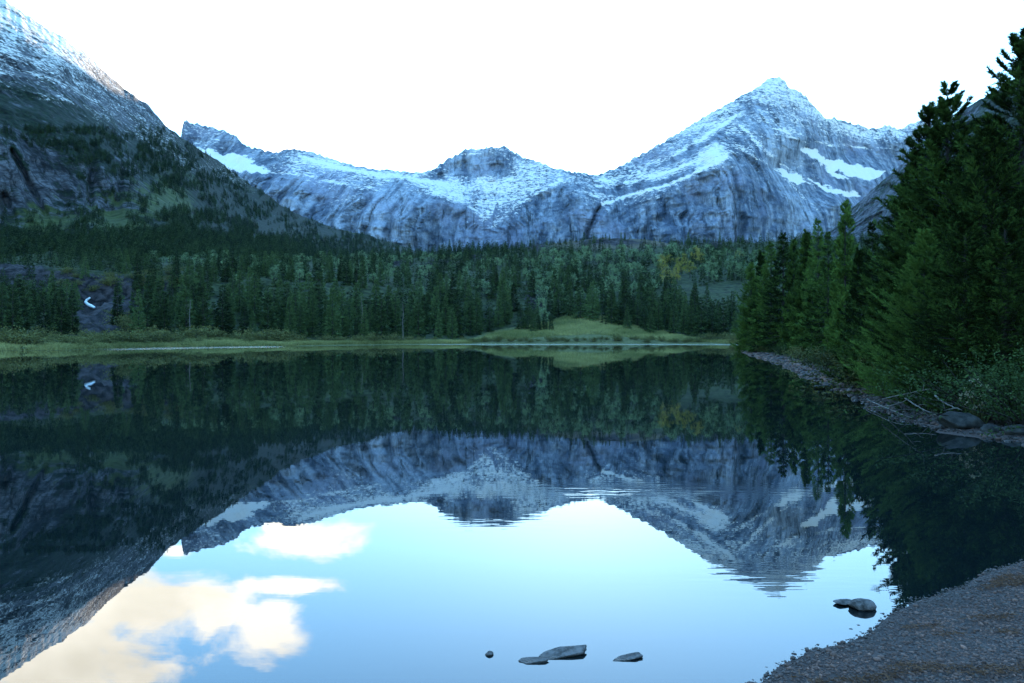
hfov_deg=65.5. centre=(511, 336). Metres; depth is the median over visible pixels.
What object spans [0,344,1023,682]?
lake water
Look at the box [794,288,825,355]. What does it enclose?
spruce tree
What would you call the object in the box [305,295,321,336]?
spruce tree
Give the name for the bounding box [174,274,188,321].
spruce tree
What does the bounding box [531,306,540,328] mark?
spruce tree
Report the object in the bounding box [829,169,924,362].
pine tree
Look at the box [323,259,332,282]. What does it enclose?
spruce tree
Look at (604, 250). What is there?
aspen tree
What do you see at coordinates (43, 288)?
spruce tree
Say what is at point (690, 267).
aspen tree
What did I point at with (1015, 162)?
pine tree
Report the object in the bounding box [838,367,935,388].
leafy shrub
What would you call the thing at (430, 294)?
spruce tree
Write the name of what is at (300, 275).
aspen tree
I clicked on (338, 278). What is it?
spruce tree
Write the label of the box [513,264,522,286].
spruce tree
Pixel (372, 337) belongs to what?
willow bush
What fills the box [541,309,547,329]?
spruce tree
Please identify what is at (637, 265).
aspen tree
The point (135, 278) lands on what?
spruce tree
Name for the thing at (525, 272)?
aspen tree
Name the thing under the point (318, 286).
spruce tree
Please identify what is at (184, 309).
spruce tree
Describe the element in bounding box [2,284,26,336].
spruce tree
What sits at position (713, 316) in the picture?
spruce tree
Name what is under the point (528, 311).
spruce tree
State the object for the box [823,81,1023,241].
valley side slope
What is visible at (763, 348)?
leafy shrub
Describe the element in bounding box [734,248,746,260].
aspen tree
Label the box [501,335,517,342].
willow bush
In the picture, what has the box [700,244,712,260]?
aspen tree
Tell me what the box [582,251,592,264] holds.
aspen tree
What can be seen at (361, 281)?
spruce tree
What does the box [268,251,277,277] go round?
spruce tree
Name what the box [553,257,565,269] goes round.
aspen tree
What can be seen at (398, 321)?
spruce tree
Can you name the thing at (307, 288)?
spruce tree
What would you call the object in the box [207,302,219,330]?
spruce tree
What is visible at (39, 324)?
spruce tree
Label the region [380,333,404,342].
willow bush
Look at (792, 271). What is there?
spruce tree
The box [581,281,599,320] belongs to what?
spruce tree
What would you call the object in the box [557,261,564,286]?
spruce tree
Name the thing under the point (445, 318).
spruce tree
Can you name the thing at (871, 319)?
pine tree
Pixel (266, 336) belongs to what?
willow bush
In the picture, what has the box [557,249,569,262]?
aspen tree
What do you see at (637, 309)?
spruce tree
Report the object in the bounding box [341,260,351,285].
spruce tree
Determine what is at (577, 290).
spruce tree
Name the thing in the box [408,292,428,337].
spruce tree
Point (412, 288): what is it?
spruce tree
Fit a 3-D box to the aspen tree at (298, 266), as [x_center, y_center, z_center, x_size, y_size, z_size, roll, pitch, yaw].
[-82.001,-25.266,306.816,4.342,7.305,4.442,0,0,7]
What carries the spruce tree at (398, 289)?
on the hillside
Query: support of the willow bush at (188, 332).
on the hillside
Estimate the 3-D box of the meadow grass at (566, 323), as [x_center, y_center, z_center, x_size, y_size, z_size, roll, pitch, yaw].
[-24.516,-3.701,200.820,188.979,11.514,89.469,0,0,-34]
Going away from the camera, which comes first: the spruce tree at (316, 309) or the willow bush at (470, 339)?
the willow bush at (470, 339)
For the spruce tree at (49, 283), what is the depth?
213.10 m
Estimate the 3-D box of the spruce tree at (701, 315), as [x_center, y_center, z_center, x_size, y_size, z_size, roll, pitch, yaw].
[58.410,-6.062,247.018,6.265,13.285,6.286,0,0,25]
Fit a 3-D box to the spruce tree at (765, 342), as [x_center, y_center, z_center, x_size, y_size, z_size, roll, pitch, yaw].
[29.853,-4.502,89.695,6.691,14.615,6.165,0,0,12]
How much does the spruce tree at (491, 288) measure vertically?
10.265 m
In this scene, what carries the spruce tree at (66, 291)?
on the hillside
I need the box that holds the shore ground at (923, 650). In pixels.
[761,351,1023,682]
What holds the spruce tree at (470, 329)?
on the hillside
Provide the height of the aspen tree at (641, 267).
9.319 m
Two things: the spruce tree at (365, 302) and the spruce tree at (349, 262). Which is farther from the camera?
the spruce tree at (349, 262)
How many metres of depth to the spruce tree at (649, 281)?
308.67 m
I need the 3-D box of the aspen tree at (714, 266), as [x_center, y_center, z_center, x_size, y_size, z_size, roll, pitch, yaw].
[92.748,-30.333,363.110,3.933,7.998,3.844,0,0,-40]
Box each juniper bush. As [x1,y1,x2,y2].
[789,352,879,388]
[791,347,852,384]
[798,346,849,376]
[812,357,899,395]
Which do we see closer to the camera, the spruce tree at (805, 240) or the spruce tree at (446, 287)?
the spruce tree at (805, 240)
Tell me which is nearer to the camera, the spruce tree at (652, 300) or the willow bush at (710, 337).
the willow bush at (710, 337)
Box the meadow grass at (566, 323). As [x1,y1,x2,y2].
[0,314,745,350]
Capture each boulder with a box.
[814,385,832,388]
[936,411,983,429]
[980,423,1001,432]
[1001,424,1023,435]
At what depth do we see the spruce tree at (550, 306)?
277.93 m
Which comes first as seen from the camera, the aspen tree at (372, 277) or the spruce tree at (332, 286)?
the spruce tree at (332, 286)
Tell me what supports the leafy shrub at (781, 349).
on the shore ground at (923, 650)
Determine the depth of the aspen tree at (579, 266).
366.72 m
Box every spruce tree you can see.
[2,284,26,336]
[10,279,33,329]
[12,274,22,302]
[19,279,35,325]
[28,285,40,320]
[34,280,47,311]
[34,292,51,333]
[43,297,52,325]
[47,271,57,305]
[47,278,60,314]
[48,295,62,332]
[49,288,71,335]
[56,288,71,326]
[60,278,79,325]
[64,288,80,335]
[72,283,84,309]
[79,255,90,279]
[110,282,125,326]
[127,289,146,334]
[128,280,144,320]
[132,261,142,289]
[140,275,153,315]
[140,290,155,330]
[144,264,153,296]
[149,281,170,329]
[152,272,162,309]
[156,292,172,333]
[162,296,176,333]
[163,270,179,314]
[171,254,180,284]
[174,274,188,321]
[174,280,196,327]
[175,288,197,334]
[178,271,190,302]
[183,258,194,285]
[187,283,197,311]
[192,263,206,301]
[192,283,208,324]
[193,283,214,336]
[194,269,207,318]
[203,260,214,295]
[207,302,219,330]
[211,256,219,282]
[212,284,238,335]
[220,253,231,282]
[221,284,238,319]
[221,290,235,333]
[224,296,236,334]
[226,247,237,277]
[228,268,238,309]
[232,271,248,311]
[237,302,249,332]
[244,267,255,304]
[245,249,252,273]
[245,272,262,322]
[249,311,258,335]
[253,265,263,300]
[255,285,278,333]
[259,294,277,333]
[261,251,271,276]
[265,279,284,327]
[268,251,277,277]
[275,275,283,313]
[277,283,292,332]
[282,282,294,321]
[282,293,296,331]
[283,297,296,334]
[285,256,294,281]
[290,287,303,333]
[294,303,308,339]
[297,282,308,326]
[301,273,319,320]
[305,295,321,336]
[308,287,319,326]
[312,253,324,282]
[314,270,327,317]
[320,295,331,336]
[322,287,344,339]
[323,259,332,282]
[328,257,333,281]
[328,277,337,313]
[329,279,340,319]
[333,286,349,336]
[335,255,345,280]
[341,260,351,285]
[343,298,353,331]
[348,260,353,281]
[348,282,365,327]
[351,294,362,336]
[352,258,359,284]
[353,317,359,338]
[357,256,367,288]
[359,307,369,338]
[361,297,369,327]
[365,295,375,334]
[367,306,375,334]
[368,279,380,316]
[370,255,376,282]
[371,292,391,339]
[377,258,384,285]
[379,295,397,336]
[384,285,393,323]
[387,290,404,335]
[392,288,405,323]
[402,303,412,336]
[403,261,411,285]
[404,283,414,319]
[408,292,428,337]
[414,278,424,314]
[419,294,431,333]
[423,290,435,320]
[427,286,441,328]
[433,309,442,337]
[434,272,448,309]
[438,298,452,335]
[444,274,450,303]
[446,274,463,309]
[447,309,458,339]
[453,300,464,337]
[456,271,462,294]
[458,271,473,300]
[463,285,473,314]
[464,297,474,335]
[468,293,485,329]
[472,299,482,334]
[485,307,494,331]
[486,274,496,297]
[492,265,499,289]
[493,296,504,326]
[496,278,508,313]
[497,267,508,297]
[499,290,511,325]
[505,287,513,317]
[509,283,519,311]
[510,265,518,291]
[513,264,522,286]
[514,305,527,329]
[523,297,533,324]
[524,315,529,329]
[528,267,535,297]
[528,311,537,330]
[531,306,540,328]
[536,314,541,330]
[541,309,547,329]
[545,288,556,320]
[548,314,553,329]
[549,268,558,298]
[551,281,565,315]
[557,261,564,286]
[562,283,575,316]
[572,287,587,319]
[573,266,579,290]
[574,284,581,307]
[580,269,587,292]
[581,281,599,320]
[586,265,592,286]
[593,295,600,317]
[599,283,604,309]
[604,284,617,323]
[613,286,634,325]
[618,269,628,294]
[622,306,631,328]
[630,294,636,317]
[632,296,643,325]
[636,273,647,308]
[638,304,648,328]
[645,272,651,302]
[645,288,659,328]
[646,310,656,332]
[653,298,664,330]
[655,263,662,285]
[659,277,672,314]
[662,291,670,322]
[664,305,672,329]
[668,301,679,333]
[669,276,677,309]
[676,285,684,316]
[678,291,689,328]
[678,304,687,333]
[685,299,696,335]
[688,283,700,310]
[688,288,698,320]
[689,297,708,336]
[700,286,711,322]
[706,301,722,336]
[713,299,724,335]
[715,297,731,335]
[724,296,730,319]
[727,291,737,324]
[729,261,758,351]
[730,311,738,336]
[741,241,785,352]
[743,249,776,349]
[748,232,792,352]
[776,237,803,351]
[785,229,826,354]
[790,218,830,350]
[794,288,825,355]
[801,231,840,357]
[821,198,862,354]
[825,278,848,361]
[837,221,881,351]
[840,247,869,345]
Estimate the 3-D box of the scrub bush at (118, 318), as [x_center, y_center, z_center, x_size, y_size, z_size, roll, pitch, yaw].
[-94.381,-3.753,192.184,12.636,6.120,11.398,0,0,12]
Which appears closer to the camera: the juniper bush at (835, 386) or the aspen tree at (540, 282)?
the juniper bush at (835, 386)
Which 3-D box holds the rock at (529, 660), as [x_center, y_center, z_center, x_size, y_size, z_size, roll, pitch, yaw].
[0.132,1.994,4.914,0.197,0.014,0.087,-3,3,-6]
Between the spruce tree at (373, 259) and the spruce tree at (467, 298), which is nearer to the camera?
the spruce tree at (467, 298)
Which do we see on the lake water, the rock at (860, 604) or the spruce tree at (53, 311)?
the rock at (860, 604)
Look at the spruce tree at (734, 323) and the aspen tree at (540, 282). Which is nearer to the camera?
the spruce tree at (734, 323)
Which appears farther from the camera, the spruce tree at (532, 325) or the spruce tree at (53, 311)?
the spruce tree at (532, 325)
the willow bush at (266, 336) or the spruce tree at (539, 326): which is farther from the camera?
the spruce tree at (539, 326)
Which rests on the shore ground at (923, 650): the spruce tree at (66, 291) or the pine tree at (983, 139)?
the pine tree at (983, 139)
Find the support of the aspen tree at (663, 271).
on the hillside
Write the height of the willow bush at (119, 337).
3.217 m
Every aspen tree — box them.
[269,267,277,280]
[293,262,303,273]
[295,268,304,282]
[368,272,378,285]
[476,279,484,288]
[483,282,490,294]
[494,257,501,268]
[520,257,528,267]
[522,267,529,284]
[530,268,542,281]
[535,279,545,292]
[535,285,555,303]
[536,296,546,313]
[539,309,549,322]
[540,247,545,255]
[542,271,557,285]
[543,255,551,265]
[549,248,557,257]
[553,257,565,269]
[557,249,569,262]
[567,256,580,265]
[570,273,577,286]
[572,263,582,274]
[580,245,589,257]
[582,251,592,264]
[600,248,612,259]
[603,275,620,291]
[607,262,615,274]
[610,268,619,284]
[614,262,624,274]
[615,244,626,254]
[624,263,632,277]
[628,248,637,260]
[628,280,637,295]
[632,262,641,273]
[636,266,646,278]
[638,250,646,266]
[644,276,659,294]
[648,250,654,259]
[650,269,660,284]
[652,253,662,265]
[658,257,667,270]
[659,266,673,282]
[663,244,676,254]
[665,254,673,262]
[673,263,681,272]
[673,270,680,279]
[682,260,696,273]
[688,245,700,259]
[697,263,709,274]
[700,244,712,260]
[706,261,713,270]
[711,262,718,274]
[711,271,717,279]
[723,248,731,258]
[724,256,736,269]
[727,260,738,273]
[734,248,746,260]
[736,262,745,280]
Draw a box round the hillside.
[0,237,882,350]
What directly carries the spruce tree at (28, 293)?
on the hillside
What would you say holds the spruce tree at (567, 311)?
on the hillside
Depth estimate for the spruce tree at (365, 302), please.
237.81 m
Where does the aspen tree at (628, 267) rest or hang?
on the hillside
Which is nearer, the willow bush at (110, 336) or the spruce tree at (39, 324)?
the willow bush at (110, 336)
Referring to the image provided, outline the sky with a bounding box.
[7,0,1023,174]
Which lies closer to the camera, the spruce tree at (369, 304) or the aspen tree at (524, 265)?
the spruce tree at (369, 304)
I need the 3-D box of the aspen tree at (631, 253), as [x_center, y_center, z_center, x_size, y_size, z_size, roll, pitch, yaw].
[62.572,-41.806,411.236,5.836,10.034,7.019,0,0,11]
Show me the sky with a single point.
(590, 87)
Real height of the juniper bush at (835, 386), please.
2.034 m
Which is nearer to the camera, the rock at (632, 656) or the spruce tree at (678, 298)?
the rock at (632, 656)
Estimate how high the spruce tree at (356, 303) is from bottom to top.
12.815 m
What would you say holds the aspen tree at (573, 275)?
on the hillside
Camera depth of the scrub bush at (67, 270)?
264.58 m
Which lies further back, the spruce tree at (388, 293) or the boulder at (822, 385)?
the spruce tree at (388, 293)
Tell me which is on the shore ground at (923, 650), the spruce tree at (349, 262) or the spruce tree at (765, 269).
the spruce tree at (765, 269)
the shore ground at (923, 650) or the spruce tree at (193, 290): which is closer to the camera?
the shore ground at (923, 650)
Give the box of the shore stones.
[741,350,1023,445]
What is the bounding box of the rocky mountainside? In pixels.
[0,0,434,257]
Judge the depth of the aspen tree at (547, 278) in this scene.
322.91 m
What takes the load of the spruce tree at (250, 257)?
on the hillside
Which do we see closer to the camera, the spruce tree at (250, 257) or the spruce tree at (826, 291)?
the spruce tree at (826, 291)
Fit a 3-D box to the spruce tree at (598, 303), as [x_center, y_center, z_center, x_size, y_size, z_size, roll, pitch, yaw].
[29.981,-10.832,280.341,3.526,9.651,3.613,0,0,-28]
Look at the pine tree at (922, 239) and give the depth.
23.97 m
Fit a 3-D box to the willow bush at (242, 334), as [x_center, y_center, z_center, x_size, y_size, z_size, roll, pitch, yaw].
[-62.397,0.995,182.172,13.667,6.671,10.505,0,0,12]
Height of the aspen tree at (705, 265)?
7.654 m
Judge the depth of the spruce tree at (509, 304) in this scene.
284.84 m
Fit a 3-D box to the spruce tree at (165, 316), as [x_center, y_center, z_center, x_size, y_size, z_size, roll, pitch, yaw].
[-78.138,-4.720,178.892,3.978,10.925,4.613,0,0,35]
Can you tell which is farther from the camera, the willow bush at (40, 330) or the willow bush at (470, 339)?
the willow bush at (470, 339)
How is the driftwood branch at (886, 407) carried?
on the shore ground at (923, 650)
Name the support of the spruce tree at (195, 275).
on the hillside
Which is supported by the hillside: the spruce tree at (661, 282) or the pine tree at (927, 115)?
the spruce tree at (661, 282)
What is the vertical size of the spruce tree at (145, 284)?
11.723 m
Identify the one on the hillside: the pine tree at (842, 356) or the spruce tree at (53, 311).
the spruce tree at (53, 311)
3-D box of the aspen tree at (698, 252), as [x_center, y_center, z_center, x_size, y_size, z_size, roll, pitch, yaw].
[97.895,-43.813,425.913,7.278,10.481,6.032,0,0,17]
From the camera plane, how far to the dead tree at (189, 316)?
185.92 m
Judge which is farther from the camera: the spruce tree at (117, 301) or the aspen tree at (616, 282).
the aspen tree at (616, 282)
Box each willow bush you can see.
[0,325,64,349]
[0,332,57,346]
[16,325,67,338]
[38,330,71,339]
[52,334,88,346]
[67,328,92,337]
[68,335,105,346]
[87,330,130,343]
[88,328,155,342]
[88,335,132,346]
[100,328,131,340]
[118,332,163,343]
[124,324,167,338]
[131,327,196,344]
[158,330,194,337]
[159,334,184,341]
[171,323,216,337]
[201,325,224,337]
[211,330,230,337]
[218,332,237,338]
[231,327,262,339]
[241,336,261,342]
[243,333,263,339]
[255,327,305,344]
[258,328,298,342]
[291,332,317,340]
[311,334,341,340]
[345,335,371,342]
[359,331,388,342]
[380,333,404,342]
[398,335,420,339]
[466,338,480,342]
[489,335,507,341]
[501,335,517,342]
[517,338,538,342]
[540,335,564,341]
[587,336,604,341]
[601,333,626,341]
[635,337,655,342]
[640,334,660,339]
[656,335,667,341]
[667,338,678,342]
[696,332,722,340]
[708,333,743,342]
[720,332,735,338]
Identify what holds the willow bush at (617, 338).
on the hillside
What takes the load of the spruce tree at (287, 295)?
on the hillside
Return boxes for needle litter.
[790,567,1023,682]
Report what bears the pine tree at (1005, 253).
on the shore ground at (923, 650)
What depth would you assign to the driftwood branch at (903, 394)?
19.55 m
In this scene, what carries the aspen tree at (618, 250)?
on the hillside
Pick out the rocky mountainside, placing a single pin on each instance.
(47, 75)
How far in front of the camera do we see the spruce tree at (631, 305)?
281.86 m
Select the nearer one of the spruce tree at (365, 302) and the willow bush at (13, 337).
the willow bush at (13, 337)
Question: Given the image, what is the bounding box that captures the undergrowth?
[762,348,1018,423]
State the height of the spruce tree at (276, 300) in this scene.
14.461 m
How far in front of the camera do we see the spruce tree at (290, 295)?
209.87 m
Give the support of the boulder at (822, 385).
on the shore ground at (923, 650)
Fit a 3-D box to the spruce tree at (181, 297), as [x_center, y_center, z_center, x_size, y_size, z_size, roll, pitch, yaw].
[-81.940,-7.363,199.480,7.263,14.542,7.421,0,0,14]
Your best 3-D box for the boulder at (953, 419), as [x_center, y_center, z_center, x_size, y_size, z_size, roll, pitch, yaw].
[9.667,1.831,17.149,1.064,0.437,0.623,7,1,-11]
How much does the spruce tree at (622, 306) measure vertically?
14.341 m
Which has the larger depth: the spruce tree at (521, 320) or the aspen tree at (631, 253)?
the aspen tree at (631, 253)
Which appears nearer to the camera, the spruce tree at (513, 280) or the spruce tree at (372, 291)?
the spruce tree at (372, 291)
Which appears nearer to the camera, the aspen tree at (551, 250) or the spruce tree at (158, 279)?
the spruce tree at (158, 279)
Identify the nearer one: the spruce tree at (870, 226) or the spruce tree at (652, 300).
the spruce tree at (870, 226)
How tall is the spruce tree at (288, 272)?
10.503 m
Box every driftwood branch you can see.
[865,398,911,418]
[875,393,923,410]
[882,386,926,399]
[904,398,935,418]
[934,395,960,410]
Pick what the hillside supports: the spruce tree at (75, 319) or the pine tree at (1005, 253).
the spruce tree at (75, 319)
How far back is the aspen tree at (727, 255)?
419.33 m
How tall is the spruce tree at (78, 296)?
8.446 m
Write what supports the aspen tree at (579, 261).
on the hillside
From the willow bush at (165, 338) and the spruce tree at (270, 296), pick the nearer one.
the willow bush at (165, 338)
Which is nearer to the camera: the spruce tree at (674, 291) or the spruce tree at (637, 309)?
the spruce tree at (637, 309)
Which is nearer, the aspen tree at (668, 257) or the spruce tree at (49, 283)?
the spruce tree at (49, 283)
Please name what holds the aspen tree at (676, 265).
on the hillside
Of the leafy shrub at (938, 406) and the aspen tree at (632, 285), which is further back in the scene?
the aspen tree at (632, 285)
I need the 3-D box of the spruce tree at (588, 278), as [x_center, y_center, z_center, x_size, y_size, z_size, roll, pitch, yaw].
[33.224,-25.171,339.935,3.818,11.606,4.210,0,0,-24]
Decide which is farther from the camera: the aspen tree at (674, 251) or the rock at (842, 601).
the aspen tree at (674, 251)
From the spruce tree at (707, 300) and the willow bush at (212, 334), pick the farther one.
the spruce tree at (707, 300)
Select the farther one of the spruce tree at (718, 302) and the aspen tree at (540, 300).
the aspen tree at (540, 300)
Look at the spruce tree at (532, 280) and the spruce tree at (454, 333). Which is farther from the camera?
the spruce tree at (532, 280)
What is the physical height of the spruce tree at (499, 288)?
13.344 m
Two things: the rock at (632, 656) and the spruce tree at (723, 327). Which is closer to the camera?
the rock at (632, 656)
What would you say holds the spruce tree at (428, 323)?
on the hillside
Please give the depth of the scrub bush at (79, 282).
256.07 m
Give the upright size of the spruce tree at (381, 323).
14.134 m
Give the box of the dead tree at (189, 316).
[185,302,190,329]
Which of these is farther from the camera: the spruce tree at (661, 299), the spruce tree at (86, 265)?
the spruce tree at (661, 299)
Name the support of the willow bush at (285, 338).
on the hillside
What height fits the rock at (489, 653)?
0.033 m
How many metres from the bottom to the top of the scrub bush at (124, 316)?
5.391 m
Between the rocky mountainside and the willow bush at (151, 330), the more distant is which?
the rocky mountainside
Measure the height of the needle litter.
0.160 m
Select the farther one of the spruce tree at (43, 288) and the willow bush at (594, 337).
the willow bush at (594, 337)
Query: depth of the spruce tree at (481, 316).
272.91 m
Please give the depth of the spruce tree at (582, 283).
330.31 m
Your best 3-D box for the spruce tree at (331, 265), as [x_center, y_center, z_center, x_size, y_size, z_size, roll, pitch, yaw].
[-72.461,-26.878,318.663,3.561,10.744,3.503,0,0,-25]
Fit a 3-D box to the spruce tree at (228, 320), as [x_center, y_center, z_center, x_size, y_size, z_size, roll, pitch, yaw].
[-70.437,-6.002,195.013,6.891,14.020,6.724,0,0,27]
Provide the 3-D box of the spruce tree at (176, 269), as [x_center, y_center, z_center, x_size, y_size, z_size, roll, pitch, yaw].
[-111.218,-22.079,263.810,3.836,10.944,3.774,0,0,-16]
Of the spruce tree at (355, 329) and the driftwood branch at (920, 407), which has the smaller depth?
the driftwood branch at (920, 407)
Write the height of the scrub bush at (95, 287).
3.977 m
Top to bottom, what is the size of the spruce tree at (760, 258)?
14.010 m
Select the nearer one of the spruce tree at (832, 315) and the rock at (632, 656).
the rock at (632, 656)
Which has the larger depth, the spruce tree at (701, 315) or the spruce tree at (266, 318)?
the spruce tree at (701, 315)
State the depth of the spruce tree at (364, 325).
217.14 m
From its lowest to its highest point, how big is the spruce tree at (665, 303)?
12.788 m
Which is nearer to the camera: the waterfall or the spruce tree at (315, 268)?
the waterfall
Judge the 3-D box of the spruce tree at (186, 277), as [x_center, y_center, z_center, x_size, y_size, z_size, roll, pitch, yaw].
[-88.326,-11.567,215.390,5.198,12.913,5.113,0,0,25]
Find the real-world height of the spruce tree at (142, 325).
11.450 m
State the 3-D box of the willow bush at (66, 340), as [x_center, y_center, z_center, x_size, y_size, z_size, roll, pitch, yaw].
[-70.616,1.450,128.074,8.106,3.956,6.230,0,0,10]
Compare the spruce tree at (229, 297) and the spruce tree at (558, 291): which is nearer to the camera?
the spruce tree at (229, 297)
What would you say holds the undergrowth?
on the shore ground at (923, 650)
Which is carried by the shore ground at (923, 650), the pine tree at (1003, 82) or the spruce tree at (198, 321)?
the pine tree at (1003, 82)
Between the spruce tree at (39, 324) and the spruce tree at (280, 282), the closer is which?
the spruce tree at (39, 324)
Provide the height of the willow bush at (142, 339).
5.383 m
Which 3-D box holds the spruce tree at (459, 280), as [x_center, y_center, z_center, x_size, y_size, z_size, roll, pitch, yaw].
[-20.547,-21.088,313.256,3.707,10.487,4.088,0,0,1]
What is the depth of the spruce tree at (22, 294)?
164.06 m
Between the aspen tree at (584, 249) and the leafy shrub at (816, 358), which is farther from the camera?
the aspen tree at (584, 249)
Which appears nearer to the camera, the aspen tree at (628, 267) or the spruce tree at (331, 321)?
the spruce tree at (331, 321)
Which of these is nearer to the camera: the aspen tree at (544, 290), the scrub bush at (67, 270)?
the scrub bush at (67, 270)
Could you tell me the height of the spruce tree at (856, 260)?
7.179 m
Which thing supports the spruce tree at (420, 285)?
on the hillside
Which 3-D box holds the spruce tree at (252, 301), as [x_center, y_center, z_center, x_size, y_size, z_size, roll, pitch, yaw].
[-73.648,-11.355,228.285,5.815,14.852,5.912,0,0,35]
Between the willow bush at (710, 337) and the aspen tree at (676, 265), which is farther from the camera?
the aspen tree at (676, 265)
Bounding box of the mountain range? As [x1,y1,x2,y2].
[181,77,952,253]
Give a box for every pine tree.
[818,101,1009,385]
[828,300,883,384]
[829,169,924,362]
[840,228,979,400]
[841,80,1018,384]
[842,231,902,387]
[858,120,1023,394]
[875,210,1023,413]
[885,27,1023,374]
[898,200,1023,412]
[1007,136,1018,259]
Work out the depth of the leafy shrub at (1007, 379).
17.72 m
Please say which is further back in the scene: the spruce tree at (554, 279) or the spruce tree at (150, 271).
the spruce tree at (554, 279)
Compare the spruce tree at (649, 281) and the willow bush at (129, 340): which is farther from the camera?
the spruce tree at (649, 281)
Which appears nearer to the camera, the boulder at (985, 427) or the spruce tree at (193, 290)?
the boulder at (985, 427)
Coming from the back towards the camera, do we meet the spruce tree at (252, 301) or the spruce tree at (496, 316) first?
the spruce tree at (496, 316)
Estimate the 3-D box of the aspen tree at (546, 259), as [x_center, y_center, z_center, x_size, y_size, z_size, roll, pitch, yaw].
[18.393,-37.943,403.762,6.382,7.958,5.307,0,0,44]
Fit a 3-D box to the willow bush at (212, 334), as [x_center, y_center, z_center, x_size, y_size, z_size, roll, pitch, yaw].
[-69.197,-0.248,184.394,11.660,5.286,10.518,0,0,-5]
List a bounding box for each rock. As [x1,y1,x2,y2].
[485,651,493,655]
[518,657,548,663]
[539,645,586,659]
[613,652,642,661]
[833,599,850,604]
[848,598,876,610]
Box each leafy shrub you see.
[746,343,769,351]
[761,342,789,355]
[768,344,825,364]
[774,345,809,359]
[776,345,839,368]
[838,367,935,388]
[843,338,1023,426]
[864,366,1023,409]
[879,363,1023,420]
[887,348,1023,437]
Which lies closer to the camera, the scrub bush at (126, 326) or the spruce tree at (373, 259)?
the scrub bush at (126, 326)
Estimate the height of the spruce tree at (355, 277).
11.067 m
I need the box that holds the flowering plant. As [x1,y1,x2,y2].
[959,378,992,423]
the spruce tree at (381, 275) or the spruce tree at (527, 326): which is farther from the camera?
the spruce tree at (381, 275)
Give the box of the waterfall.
[84,297,94,307]
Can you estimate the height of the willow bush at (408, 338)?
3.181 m
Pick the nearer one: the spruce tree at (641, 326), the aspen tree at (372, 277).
the spruce tree at (641, 326)
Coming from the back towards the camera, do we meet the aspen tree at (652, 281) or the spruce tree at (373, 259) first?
the spruce tree at (373, 259)
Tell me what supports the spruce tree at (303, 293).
on the hillside
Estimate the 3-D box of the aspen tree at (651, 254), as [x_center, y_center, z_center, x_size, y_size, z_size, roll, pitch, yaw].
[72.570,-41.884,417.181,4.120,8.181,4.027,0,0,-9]
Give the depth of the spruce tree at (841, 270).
49.77 m
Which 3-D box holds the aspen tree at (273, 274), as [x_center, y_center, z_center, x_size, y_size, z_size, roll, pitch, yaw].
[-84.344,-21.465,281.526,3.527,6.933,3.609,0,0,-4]
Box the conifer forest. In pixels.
[0,120,883,338]
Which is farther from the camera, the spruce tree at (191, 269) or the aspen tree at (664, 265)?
the aspen tree at (664, 265)
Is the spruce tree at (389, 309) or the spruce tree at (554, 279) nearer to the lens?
the spruce tree at (389, 309)
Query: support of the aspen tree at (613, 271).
on the hillside
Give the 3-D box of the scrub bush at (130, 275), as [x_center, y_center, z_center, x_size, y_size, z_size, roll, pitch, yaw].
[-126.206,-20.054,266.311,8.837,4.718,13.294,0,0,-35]
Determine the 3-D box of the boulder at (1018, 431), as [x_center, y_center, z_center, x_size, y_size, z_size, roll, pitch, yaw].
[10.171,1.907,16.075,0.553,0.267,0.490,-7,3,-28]
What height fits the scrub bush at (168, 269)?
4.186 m
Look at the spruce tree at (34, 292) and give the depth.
187.34 m
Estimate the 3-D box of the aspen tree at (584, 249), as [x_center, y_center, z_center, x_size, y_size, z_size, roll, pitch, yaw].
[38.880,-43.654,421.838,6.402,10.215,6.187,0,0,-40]
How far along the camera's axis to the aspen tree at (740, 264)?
347.24 m
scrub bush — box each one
[57,267,77,273]
[65,279,84,284]
[83,284,99,291]
[88,275,130,286]
[90,270,129,279]
[97,310,136,325]
[99,314,158,333]
[103,312,154,326]
[118,272,146,278]
[151,265,182,273]
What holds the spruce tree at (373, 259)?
on the hillside
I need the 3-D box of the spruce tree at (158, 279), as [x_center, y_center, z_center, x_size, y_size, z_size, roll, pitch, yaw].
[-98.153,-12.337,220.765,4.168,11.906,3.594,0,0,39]
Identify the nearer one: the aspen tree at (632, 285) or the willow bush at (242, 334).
the willow bush at (242, 334)
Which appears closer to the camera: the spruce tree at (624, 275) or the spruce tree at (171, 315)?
the spruce tree at (171, 315)
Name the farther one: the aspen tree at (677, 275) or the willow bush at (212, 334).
the aspen tree at (677, 275)
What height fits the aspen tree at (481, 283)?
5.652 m
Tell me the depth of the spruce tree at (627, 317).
256.89 m
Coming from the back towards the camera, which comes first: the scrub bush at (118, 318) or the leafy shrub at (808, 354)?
the scrub bush at (118, 318)
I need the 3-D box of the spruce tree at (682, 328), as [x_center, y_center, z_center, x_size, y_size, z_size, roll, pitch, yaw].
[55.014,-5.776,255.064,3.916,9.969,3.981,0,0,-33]
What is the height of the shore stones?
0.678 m
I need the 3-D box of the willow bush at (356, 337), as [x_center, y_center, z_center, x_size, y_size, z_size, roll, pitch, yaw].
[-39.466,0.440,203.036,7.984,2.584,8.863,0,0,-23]
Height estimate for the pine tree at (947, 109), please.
11.098 m
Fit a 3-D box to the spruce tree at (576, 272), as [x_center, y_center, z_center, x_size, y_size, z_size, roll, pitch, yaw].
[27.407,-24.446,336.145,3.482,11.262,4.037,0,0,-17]
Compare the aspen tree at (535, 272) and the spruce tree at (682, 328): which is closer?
the spruce tree at (682, 328)
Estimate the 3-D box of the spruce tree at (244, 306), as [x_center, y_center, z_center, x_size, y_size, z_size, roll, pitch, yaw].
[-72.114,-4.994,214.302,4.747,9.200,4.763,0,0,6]
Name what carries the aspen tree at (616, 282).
on the hillside
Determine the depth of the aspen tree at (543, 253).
434.98 m

